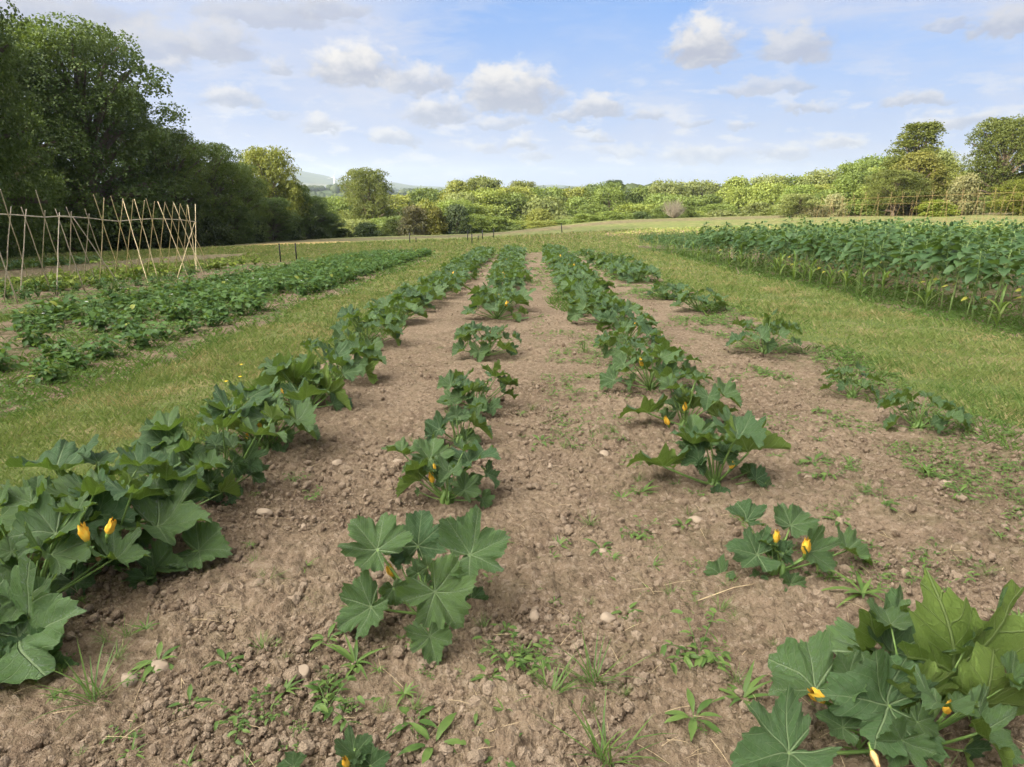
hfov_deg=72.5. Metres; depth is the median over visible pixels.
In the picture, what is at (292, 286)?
potato plant
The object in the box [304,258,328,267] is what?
potato plant
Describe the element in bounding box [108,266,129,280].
bean plant
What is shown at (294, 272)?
potato plant
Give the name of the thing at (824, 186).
valley tree
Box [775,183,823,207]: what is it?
valley tree
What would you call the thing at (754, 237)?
sunflower plant
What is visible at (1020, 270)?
sunflower plant
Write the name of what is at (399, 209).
valley tree
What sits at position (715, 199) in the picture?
valley tree
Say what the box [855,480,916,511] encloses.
weed
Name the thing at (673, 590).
weed
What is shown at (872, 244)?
sunflower plant
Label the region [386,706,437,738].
weed
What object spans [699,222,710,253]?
sunflower plant
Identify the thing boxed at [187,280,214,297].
potato plant
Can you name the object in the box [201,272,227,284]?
potato plant
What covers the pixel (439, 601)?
courgette plant
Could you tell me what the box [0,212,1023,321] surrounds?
field
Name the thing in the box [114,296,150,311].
potato plant
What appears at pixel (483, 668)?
weed
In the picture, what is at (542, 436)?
weed
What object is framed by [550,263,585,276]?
courgette plant
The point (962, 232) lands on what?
sunflower plant
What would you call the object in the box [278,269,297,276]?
potato plant
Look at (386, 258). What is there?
potato plant
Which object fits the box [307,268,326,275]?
potato plant
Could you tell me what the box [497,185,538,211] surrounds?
valley tree
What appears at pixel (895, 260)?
sunflower plant
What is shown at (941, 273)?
sunflower plant
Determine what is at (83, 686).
weed
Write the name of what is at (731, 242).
sunflower plant
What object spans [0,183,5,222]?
wood tree
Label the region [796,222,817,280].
sunflower plant
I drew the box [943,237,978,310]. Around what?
sunflower plant
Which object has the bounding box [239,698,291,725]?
weed
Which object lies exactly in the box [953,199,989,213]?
valley tree
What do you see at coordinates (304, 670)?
stone
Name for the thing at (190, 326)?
potato plant
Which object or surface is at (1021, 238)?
sunflower plant
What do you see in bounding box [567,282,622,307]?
courgette plant
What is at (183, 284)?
potato plant
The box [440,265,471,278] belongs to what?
courgette plant
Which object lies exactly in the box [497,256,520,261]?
courgette plant
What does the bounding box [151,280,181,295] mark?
potato plant
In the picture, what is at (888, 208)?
valley tree
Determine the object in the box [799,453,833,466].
weed
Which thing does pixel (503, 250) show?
courgette plant
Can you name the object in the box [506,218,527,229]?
valley tree
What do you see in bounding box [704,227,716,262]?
sunflower plant
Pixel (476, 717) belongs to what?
weed
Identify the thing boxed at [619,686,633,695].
weed
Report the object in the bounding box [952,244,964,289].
sunflower plant
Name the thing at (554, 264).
courgette plant
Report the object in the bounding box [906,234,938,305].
sunflower plant
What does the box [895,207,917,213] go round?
valley tree
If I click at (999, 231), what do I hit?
sunflower plant
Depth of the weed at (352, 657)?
2.51 m
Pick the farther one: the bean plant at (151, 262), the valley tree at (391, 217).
the valley tree at (391, 217)
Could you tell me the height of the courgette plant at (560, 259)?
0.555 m
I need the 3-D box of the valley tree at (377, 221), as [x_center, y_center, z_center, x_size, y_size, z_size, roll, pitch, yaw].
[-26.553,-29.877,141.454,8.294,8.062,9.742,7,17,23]
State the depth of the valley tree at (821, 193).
109.52 m
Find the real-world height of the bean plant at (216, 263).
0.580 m
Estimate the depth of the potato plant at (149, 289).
14.91 m
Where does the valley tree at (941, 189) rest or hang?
on the field
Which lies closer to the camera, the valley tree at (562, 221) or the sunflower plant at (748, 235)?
the sunflower plant at (748, 235)
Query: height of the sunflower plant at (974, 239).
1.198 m
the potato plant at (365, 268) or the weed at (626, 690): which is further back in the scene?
the potato plant at (365, 268)
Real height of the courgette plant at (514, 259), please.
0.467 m
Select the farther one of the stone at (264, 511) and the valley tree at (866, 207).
the valley tree at (866, 207)
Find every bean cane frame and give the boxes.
[0,189,209,303]
[814,185,1022,224]
[814,197,1023,221]
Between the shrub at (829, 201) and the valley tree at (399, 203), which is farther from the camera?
the valley tree at (399, 203)
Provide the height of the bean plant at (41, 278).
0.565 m
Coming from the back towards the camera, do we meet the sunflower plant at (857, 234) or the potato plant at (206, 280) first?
the potato plant at (206, 280)
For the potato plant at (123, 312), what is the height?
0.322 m
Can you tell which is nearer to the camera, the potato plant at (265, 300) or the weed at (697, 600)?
the weed at (697, 600)
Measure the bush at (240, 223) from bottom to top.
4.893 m
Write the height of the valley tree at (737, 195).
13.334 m
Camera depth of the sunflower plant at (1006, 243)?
10.78 m
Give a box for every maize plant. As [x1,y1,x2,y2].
[733,245,750,270]
[745,254,755,270]
[765,257,783,275]
[768,253,791,276]
[782,249,806,280]
[785,253,813,283]
[805,259,827,286]
[824,265,841,289]
[838,259,858,291]
[852,266,870,297]
[864,264,903,301]
[910,274,952,308]
[980,285,1020,328]
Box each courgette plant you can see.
[0,434,232,597]
[0,469,150,622]
[0,553,86,683]
[58,442,242,540]
[131,392,290,505]
[196,376,329,451]
[254,346,362,410]
[277,724,391,766]
[297,328,386,383]
[328,304,403,349]
[334,504,510,664]
[363,295,427,325]
[381,436,500,507]
[385,285,442,310]
[400,282,448,303]
[415,275,463,291]
[417,277,459,294]
[424,271,466,289]
[424,394,492,446]
[427,266,470,283]
[436,359,518,417]
[438,260,467,269]
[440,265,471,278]
[446,262,478,273]
[447,264,478,279]
[448,257,478,265]
[450,253,481,266]
[452,320,521,361]
[453,256,483,271]
[458,253,485,264]
[461,287,528,321]
[465,282,514,302]
[467,250,491,259]
[468,251,487,261]
[469,248,492,257]
[475,284,535,312]
[485,269,530,286]
[485,272,525,288]
[487,261,525,272]
[490,258,520,265]
[491,263,521,277]
[492,254,515,263]
[492,263,532,280]
[493,256,528,265]
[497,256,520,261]
[498,249,525,255]
[499,251,524,260]
[503,253,526,261]
[505,248,525,254]
[541,249,569,261]
[542,250,575,262]
[543,246,568,256]
[543,251,572,264]
[545,254,570,264]
[545,258,589,273]
[548,254,580,266]
[549,264,587,278]
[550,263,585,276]
[552,265,600,284]
[552,273,600,289]
[553,257,589,267]
[556,261,587,268]
[557,271,614,292]
[561,281,603,298]
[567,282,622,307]
[567,296,642,323]
[569,290,625,313]
[578,248,594,255]
[586,251,618,265]
[593,252,626,269]
[593,309,661,346]
[594,318,671,368]
[599,334,701,391]
[602,256,644,275]
[604,255,641,264]
[606,262,652,280]
[616,261,660,282]
[618,365,742,427]
[626,405,790,493]
[647,280,689,298]
[670,287,728,310]
[703,498,873,591]
[725,308,802,353]
[730,567,1023,766]
[819,361,885,399]
[877,387,972,432]
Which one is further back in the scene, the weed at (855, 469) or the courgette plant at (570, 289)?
the courgette plant at (570, 289)
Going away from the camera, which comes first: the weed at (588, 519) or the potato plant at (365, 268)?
the weed at (588, 519)
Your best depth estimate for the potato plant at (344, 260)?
25.25 m
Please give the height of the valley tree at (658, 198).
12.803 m
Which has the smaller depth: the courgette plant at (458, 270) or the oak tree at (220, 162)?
the courgette plant at (458, 270)
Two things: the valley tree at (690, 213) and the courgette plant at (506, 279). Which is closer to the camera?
the courgette plant at (506, 279)
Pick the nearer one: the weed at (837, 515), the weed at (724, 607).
the weed at (724, 607)
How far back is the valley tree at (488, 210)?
136.13 m
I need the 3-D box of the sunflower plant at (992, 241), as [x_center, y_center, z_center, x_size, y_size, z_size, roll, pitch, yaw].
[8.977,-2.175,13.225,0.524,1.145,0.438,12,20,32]
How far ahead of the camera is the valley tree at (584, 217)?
110.77 m
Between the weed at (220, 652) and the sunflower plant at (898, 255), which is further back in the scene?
the sunflower plant at (898, 255)
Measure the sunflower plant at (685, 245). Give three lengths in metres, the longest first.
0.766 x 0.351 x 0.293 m
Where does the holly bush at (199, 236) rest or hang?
on the field
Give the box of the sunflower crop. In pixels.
[661,217,1023,288]
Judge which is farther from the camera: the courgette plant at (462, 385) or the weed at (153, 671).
the courgette plant at (462, 385)
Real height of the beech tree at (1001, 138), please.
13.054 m
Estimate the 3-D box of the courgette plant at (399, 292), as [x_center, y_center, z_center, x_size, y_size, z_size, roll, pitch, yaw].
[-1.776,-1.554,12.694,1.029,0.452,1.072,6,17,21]
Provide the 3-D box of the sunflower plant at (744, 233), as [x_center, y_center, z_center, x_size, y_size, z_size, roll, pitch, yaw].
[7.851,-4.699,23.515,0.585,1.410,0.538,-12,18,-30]
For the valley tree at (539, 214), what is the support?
on the field
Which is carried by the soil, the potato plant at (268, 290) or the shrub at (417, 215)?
the potato plant at (268, 290)
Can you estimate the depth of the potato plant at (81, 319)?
11.32 m
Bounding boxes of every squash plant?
[0,260,21,269]
[10,259,37,268]
[25,257,54,267]
[43,257,64,265]
[54,254,82,265]
[68,255,92,262]
[83,255,99,262]
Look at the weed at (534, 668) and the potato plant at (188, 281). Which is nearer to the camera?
the weed at (534, 668)
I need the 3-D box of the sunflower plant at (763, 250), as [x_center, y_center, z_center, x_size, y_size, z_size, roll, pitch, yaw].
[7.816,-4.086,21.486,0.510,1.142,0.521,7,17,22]
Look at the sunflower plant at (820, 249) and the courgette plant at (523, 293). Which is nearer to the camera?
the courgette plant at (523, 293)
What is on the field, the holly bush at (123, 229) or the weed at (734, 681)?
the holly bush at (123, 229)
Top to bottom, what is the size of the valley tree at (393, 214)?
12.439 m
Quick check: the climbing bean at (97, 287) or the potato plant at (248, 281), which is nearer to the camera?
the potato plant at (248, 281)
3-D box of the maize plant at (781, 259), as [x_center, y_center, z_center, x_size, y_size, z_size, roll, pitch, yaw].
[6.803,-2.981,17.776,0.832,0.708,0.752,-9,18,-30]
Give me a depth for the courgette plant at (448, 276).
16.64 m
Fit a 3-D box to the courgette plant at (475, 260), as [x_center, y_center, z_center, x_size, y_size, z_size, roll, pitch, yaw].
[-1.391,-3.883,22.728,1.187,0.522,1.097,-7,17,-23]
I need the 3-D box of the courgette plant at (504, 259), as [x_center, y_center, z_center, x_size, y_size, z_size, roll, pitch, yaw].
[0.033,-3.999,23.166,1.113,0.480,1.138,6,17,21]
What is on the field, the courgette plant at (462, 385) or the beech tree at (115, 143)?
the beech tree at (115, 143)
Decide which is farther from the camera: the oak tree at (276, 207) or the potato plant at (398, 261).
the oak tree at (276, 207)
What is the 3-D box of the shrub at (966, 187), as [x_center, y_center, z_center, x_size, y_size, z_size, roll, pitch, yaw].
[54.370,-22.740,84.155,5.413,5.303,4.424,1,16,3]
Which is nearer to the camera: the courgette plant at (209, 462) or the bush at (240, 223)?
the courgette plant at (209, 462)
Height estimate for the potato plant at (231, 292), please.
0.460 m
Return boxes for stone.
[121,673,138,687]
[150,659,169,673]
[256,508,272,515]
[298,664,310,682]
[300,523,306,529]
[332,459,341,465]
[529,611,539,621]
[596,548,606,552]
[600,450,608,455]
[600,612,615,623]
[688,516,702,522]
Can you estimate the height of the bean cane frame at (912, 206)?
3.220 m
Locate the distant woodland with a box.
[281,181,794,213]
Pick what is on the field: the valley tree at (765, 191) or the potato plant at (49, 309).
the valley tree at (765, 191)
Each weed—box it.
[31,637,160,727]
[34,652,76,681]
[42,686,66,702]
[49,659,75,675]
[67,742,90,761]
[76,595,88,603]
[90,625,115,643]
[99,714,144,743]
[102,637,136,661]
[108,616,148,638]
[116,733,147,760]
[125,664,161,686]
[128,613,159,634]
[130,641,180,680]
[167,684,213,713]
[175,744,203,766]
[201,649,243,674]
[201,684,269,744]
[231,750,261,765]
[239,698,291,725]
[244,551,264,562]
[247,628,276,651]
[253,566,287,583]
[265,675,306,708]
[278,723,308,750]
[282,468,305,481]
[289,719,306,730]
[303,485,322,499]
[304,678,349,709]
[309,623,343,651]
[309,665,381,730]
[309,672,339,692]
[322,634,388,680]
[329,699,361,712]
[369,662,385,674]
[373,696,391,715]
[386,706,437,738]
[391,681,418,706]
[396,712,465,763]
[398,690,426,712]
[410,713,429,738]
[414,664,435,679]
[468,711,483,733]
[471,610,491,635]
[471,664,505,680]
[472,625,561,672]
[484,733,521,766]
[489,621,512,638]
[493,697,511,711]
[502,642,535,660]
[509,631,559,679]
[512,640,535,656]
[515,648,587,705]
[532,435,553,446]
[534,682,680,766]
[548,278,568,296]
[549,536,567,548]
[550,625,652,708]
[556,612,584,631]
[565,439,584,449]
[575,509,597,525]
[576,339,601,352]
[583,538,612,555]
[588,702,599,712]
[605,550,620,559]
[610,491,631,500]
[611,602,643,617]
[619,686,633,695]
[620,515,658,540]
[624,479,659,495]
[632,472,648,481]
[648,554,664,570]
[660,608,731,674]
[662,582,676,597]
[664,688,722,740]
[672,518,691,528]
[682,557,703,574]
[683,488,707,495]
[686,593,711,607]
[691,718,706,733]
[706,649,730,669]
[708,590,737,611]
[710,660,775,712]
[718,571,740,585]
[720,663,747,688]
[729,515,764,526]
[797,460,852,480]
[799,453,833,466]
[814,449,837,462]
[816,499,851,514]
[817,571,842,581]
[818,509,851,527]
[821,570,906,607]
[839,455,861,464]
[840,457,861,471]
[843,729,868,756]
[853,479,873,494]
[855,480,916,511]
[899,454,937,476]
[923,473,951,480]
[930,751,959,766]
[944,484,980,498]
[973,560,1001,574]
[986,525,1007,539]
[1010,610,1023,616]
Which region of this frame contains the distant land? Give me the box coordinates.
[66,169,721,205]
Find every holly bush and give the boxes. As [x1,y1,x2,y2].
[46,212,98,250]
[79,210,136,251]
[114,201,176,249]
[164,205,207,247]
[197,215,241,245]
[246,219,266,242]
[277,222,305,240]
[305,226,329,238]
[332,228,354,237]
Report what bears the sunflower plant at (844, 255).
on the soil
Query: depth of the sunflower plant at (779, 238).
18.25 m
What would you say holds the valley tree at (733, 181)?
on the field
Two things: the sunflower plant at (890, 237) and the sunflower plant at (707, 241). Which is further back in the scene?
the sunflower plant at (707, 241)
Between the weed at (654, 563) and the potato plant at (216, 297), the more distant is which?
the potato plant at (216, 297)
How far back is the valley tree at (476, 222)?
116.30 m
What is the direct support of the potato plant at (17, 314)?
on the soil
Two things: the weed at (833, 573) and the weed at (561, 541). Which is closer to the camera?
the weed at (833, 573)
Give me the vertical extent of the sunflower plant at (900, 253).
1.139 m
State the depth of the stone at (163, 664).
2.48 m
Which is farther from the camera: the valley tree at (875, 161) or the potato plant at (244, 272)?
the valley tree at (875, 161)
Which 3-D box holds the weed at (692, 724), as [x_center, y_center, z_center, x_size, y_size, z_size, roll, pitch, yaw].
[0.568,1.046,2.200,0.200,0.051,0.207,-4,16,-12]
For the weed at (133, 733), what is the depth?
2.15 m
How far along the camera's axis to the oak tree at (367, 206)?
142.95 m
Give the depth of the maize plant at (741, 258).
21.16 m
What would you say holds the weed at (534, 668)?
on the soil
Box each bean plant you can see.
[0,274,22,293]
[8,272,49,290]
[24,272,61,290]
[42,268,79,290]
[58,269,90,287]
[81,272,100,284]
[88,257,120,275]
[91,269,116,283]
[102,261,128,274]
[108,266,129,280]
[120,260,145,279]
[121,263,140,273]
[136,259,152,269]
[139,267,158,278]
[147,259,175,277]
[155,257,168,266]
[170,259,185,273]
[183,260,201,271]
[198,263,215,269]
[207,256,231,268]
[221,257,238,266]
[234,255,245,263]
[246,252,263,264]
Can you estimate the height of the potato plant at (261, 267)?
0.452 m
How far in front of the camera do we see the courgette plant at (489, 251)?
30.65 m
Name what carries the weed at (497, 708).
on the soil
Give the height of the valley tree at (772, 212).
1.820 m
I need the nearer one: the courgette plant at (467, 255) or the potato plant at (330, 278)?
the potato plant at (330, 278)
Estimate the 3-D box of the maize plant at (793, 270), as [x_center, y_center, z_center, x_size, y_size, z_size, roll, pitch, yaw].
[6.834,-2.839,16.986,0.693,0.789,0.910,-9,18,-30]
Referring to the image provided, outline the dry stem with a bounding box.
[698,584,752,600]
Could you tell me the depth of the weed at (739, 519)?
3.60 m
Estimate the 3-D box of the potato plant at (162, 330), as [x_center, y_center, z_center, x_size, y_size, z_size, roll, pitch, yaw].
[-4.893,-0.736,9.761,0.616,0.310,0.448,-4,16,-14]
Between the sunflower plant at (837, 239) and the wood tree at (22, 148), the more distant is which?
the wood tree at (22, 148)
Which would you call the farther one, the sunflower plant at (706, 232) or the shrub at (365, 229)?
the shrub at (365, 229)
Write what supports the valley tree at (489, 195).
on the field
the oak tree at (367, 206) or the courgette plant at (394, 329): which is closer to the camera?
the courgette plant at (394, 329)
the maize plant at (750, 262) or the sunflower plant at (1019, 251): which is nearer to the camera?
the sunflower plant at (1019, 251)
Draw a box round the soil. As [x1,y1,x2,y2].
[0,245,1023,766]
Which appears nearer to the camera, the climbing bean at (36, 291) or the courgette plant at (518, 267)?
the climbing bean at (36, 291)
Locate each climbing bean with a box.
[0,276,16,298]
[6,273,33,299]
[22,275,53,296]
[45,277,64,294]
[68,278,82,290]
[86,270,108,289]
[94,273,120,294]
[107,275,126,291]
[128,271,142,285]
[144,272,161,285]
[147,270,169,288]
[166,269,176,281]
[180,260,197,277]
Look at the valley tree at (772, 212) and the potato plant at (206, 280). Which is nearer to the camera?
the potato plant at (206, 280)
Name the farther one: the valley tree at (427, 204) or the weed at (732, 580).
the valley tree at (427, 204)
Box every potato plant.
[0,338,10,357]
[0,346,20,370]
[3,305,56,330]
[4,319,55,346]
[17,353,74,383]
[20,295,79,322]
[23,313,64,329]
[29,336,84,359]
[39,290,84,316]
[50,345,93,370]
[56,301,110,325]
[68,330,126,360]
[73,295,122,309]
[77,307,119,332]
[78,297,119,316]
[93,284,136,308]
[97,308,135,325]
[105,309,153,332]
[112,318,165,349]
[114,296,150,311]
[117,285,147,303]
[122,300,154,318]
[131,288,178,307]
[133,284,164,298]
[136,320,184,340]
[145,294,179,314]
[146,288,182,301]
[149,298,205,320]
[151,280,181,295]
[163,279,202,300]
[166,277,193,295]
[170,317,204,332]
[172,273,205,291]
[173,294,200,302]
[183,290,216,301]
[185,286,228,309]
[186,292,223,314]
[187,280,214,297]
[189,298,242,320]
[192,276,219,285]
[193,311,234,326]
[198,279,218,291]
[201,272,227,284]
[205,285,242,301]
[209,280,240,293]
[212,293,262,315]
[213,268,241,282]
[215,285,249,303]
[218,276,247,284]
[218,279,237,288]
[221,270,243,281]
[231,271,265,283]
[232,278,256,291]
[233,265,260,277]
[233,285,255,302]
[236,290,277,311]
[237,280,271,298]
[243,272,277,285]
[244,281,276,294]
[250,266,277,275]
[250,271,276,276]
[251,263,279,271]
[254,268,280,277]
[256,271,282,283]
[258,275,298,293]
[277,263,300,271]
[278,266,302,273]
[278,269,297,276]
[279,265,307,275]
[280,273,310,290]
[291,280,318,295]
[294,267,325,281]
[296,273,327,293]
[297,265,314,277]
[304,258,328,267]
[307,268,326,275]
[310,261,329,270]
[311,270,343,287]
[312,256,330,265]
[312,266,332,275]
[317,277,334,289]
[320,257,339,267]
[324,262,348,275]
[327,265,355,283]
[327,272,347,284]
[332,258,352,263]
[338,252,357,260]
[338,265,363,279]
[347,259,365,269]
[353,264,373,275]
[361,263,379,273]
[367,261,385,270]
[374,256,392,261]
[375,258,396,267]
[377,262,393,268]
[388,253,406,263]
[392,258,404,264]
[402,251,416,260]
[415,249,424,257]
[418,246,429,254]
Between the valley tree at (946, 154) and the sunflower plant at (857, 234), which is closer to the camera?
the sunflower plant at (857, 234)
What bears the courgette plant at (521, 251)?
on the soil
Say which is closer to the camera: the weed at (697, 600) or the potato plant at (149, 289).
the weed at (697, 600)
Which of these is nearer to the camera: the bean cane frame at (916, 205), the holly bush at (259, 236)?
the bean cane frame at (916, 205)
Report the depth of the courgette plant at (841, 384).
6.12 m
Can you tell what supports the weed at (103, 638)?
on the soil
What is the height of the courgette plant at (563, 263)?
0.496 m
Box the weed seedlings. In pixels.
[0,247,1023,591]
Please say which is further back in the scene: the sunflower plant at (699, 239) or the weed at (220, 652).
the sunflower plant at (699, 239)
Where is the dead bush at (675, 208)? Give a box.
[661,199,686,217]
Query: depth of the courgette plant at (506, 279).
16.14 m
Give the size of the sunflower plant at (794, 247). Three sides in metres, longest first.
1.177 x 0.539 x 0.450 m
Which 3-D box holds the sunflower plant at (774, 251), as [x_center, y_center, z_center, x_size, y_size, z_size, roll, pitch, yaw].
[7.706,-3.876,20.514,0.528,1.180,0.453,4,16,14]
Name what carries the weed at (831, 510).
on the soil
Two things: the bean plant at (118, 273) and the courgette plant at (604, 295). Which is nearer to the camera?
the courgette plant at (604, 295)
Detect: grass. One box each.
[0,250,1023,569]
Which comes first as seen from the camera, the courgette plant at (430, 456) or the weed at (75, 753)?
the weed at (75, 753)
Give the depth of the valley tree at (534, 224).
115.56 m
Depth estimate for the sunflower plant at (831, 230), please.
19.21 m
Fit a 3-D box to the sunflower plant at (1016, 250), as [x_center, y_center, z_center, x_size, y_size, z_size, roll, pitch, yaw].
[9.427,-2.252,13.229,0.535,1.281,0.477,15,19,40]
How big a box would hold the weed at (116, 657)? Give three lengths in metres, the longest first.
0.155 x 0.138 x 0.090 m
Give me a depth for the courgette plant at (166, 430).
4.04 m
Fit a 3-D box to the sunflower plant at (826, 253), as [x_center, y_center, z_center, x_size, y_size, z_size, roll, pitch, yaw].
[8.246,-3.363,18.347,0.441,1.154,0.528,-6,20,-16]
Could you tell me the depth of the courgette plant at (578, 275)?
15.52 m
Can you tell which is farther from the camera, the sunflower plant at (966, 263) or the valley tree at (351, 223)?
the valley tree at (351, 223)
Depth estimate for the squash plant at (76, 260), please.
33.24 m
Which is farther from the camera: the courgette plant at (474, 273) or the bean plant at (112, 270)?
the bean plant at (112, 270)
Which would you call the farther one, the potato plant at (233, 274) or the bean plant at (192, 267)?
the bean plant at (192, 267)
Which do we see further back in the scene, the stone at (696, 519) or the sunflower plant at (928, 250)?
the sunflower plant at (928, 250)
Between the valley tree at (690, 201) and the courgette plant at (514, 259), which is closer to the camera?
the courgette plant at (514, 259)
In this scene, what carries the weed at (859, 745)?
on the soil
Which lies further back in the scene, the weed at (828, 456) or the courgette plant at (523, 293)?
the courgette plant at (523, 293)
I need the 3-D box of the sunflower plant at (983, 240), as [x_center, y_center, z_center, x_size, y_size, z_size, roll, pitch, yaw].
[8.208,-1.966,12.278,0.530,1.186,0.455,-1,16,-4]
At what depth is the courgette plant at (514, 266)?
19.30 m
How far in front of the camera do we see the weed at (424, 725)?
2.17 m
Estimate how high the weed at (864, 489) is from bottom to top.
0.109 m
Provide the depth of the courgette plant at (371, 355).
6.92 m
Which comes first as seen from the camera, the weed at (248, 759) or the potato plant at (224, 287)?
the weed at (248, 759)
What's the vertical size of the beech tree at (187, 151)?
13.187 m
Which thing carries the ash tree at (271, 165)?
on the field
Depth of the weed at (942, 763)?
1.97 m
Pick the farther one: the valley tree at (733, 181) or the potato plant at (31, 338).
the valley tree at (733, 181)
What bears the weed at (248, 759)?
on the soil
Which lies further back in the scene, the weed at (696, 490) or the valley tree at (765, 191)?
the valley tree at (765, 191)
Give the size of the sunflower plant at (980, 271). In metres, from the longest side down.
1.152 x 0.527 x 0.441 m
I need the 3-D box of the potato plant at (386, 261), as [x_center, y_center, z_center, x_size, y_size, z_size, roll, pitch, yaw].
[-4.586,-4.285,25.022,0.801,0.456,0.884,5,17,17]
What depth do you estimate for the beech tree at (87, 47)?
68.39 m
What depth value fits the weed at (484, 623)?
2.72 m
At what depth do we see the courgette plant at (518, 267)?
18.45 m
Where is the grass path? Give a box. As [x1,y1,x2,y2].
[0,247,1023,555]
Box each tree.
[0,0,68,258]
[0,11,195,253]
[0,37,117,254]
[0,153,17,257]
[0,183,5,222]
[92,87,169,225]
[117,126,219,245]
[179,141,263,244]
[191,162,273,241]
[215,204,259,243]
[234,145,311,239]
[250,197,303,241]
[275,179,318,236]
[302,195,337,238]
[315,194,354,217]
[316,213,347,237]
[336,218,380,237]
[337,167,394,221]
[367,217,388,236]
[377,215,408,236]
[378,207,397,216]
[384,193,418,210]
[395,206,410,216]
[402,187,446,206]
[411,198,442,234]
[435,178,476,202]
[437,190,480,210]
[437,198,481,226]
[455,214,498,233]
[461,186,512,219]
[465,175,502,197]
[472,202,509,231]
[485,215,516,232]
[493,191,532,221]
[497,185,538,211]
[502,224,538,231]
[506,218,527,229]
[508,179,535,197]
[514,195,566,220]
[521,220,557,228]
[524,208,554,226]
[527,185,570,216]
[548,219,580,225]
[553,215,576,219]
[558,186,592,209]
[558,195,590,216]
[566,213,601,223]
[575,202,610,222]
[582,181,631,205]
[587,186,633,210]
[595,211,626,220]
[606,179,626,195]
[611,202,659,213]
[619,213,653,219]
[625,185,654,212]
[640,178,692,203]
[642,191,681,211]
[650,204,703,218]
[650,214,662,218]
[656,194,709,211]
[682,179,723,206]
[699,193,726,209]
[699,203,739,215]
[704,208,737,216]
[715,175,753,205]
[721,183,759,209]
[735,201,777,215]
[736,207,757,215]
[739,180,789,207]
[749,173,790,196]
[763,208,788,215]
[770,193,824,214]
[772,192,821,217]
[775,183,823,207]
[782,173,811,186]
[783,167,840,193]
[809,183,835,194]
[815,189,830,203]
[819,177,867,209]
[825,169,880,187]
[829,160,873,180]
[843,201,886,215]
[844,184,872,201]
[853,153,900,172]
[862,169,933,215]
[862,177,909,214]
[866,166,884,175]
[878,119,960,213]
[888,150,952,214]
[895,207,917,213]
[928,177,956,210]
[934,146,965,176]
[939,158,966,179]
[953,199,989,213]
[959,114,1023,210]
[972,197,999,212]
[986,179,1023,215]
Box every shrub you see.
[352,222,382,236]
[379,218,405,236]
[395,204,432,235]
[425,206,448,234]
[443,203,475,234]
[627,211,650,218]
[790,204,833,216]
[822,193,848,216]
[912,199,960,216]
[937,172,985,214]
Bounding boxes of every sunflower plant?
[683,239,690,252]
[694,235,701,256]
[695,226,707,253]
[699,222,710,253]
[702,234,712,257]
[703,230,713,256]
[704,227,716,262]
[708,225,723,260]
[709,225,721,263]
[717,227,731,263]
[720,223,732,262]
[721,225,735,260]
[726,227,738,260]
[731,231,747,258]
[733,233,744,266]
[734,229,748,258]
[737,223,751,262]
[741,235,758,266]
[742,222,751,263]
[743,228,752,264]
[744,232,760,268]
[748,224,762,270]
[749,225,765,264]
[755,221,769,265]
[758,230,773,271]
[758,232,772,267]
[762,230,776,272]
[764,235,779,273]
[766,233,786,275]
[767,228,778,267]
[767,231,783,269]
[773,228,793,276]
[775,225,790,260]
[776,224,798,275]
[780,216,793,227]
[788,226,799,268]
[788,226,804,273]
[789,232,804,268]
[790,231,809,278]
[790,232,804,274]
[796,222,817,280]
[799,227,814,276]
[800,220,814,272]
[801,225,825,283]
[802,224,823,283]
[804,229,823,272]
[812,233,824,279]
[813,233,834,284]
[818,235,837,272]
[820,227,832,269]
[820,230,839,280]
[821,237,839,284]
[825,228,839,269]
[828,228,849,287]
[829,219,843,269]
[831,223,851,282]
[832,235,849,276]
[834,229,857,288]
[837,231,863,291]
[839,219,857,259]
[842,219,865,284]
[848,242,872,292]
[849,226,867,286]
[849,232,872,293]
[855,223,877,279]
[860,236,885,287]
[862,228,882,282]
[863,221,881,275]
[866,242,894,296]
[868,219,891,274]
[869,236,892,297]
[872,221,898,290]
[874,230,899,287]
[878,234,904,283]
[881,219,898,265]
[886,245,913,295]
[887,237,911,288]
[889,237,913,300]
[890,224,912,283]
[892,225,915,281]
[897,223,925,285]
[897,245,927,302]
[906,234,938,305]
[908,239,926,291]
[913,224,933,283]
[919,225,941,288]
[919,234,959,308]
[920,231,945,283]
[924,228,953,298]
[928,221,962,309]
[931,238,957,305]
[932,227,955,292]
[934,222,954,271]
[942,235,979,313]
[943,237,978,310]
[944,230,972,298]
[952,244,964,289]
[957,238,987,304]
[959,232,980,292]
[960,243,999,320]
[960,244,997,316]
[967,237,996,292]
[976,232,1011,305]
[977,227,994,277]
[977,239,1000,297]
[979,238,1003,292]
[979,244,1023,324]
[987,223,1012,288]
[992,233,1023,314]
[996,225,1023,300]
[999,230,1023,289]
[999,243,1023,303]
[1002,223,1023,288]
[1009,244,1023,302]
[1012,253,1023,320]
[1015,248,1023,310]
[1016,267,1023,298]
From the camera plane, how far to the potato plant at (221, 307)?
11.68 m
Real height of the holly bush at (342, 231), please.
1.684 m
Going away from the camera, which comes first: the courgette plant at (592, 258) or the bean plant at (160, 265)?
the courgette plant at (592, 258)
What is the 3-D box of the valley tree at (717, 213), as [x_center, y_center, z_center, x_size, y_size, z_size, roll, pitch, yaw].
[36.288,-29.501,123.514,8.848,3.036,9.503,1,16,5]
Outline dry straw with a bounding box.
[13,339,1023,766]
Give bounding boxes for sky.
[0,0,1023,186]
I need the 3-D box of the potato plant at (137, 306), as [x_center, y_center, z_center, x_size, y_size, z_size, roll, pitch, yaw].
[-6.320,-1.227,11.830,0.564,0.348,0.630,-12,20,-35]

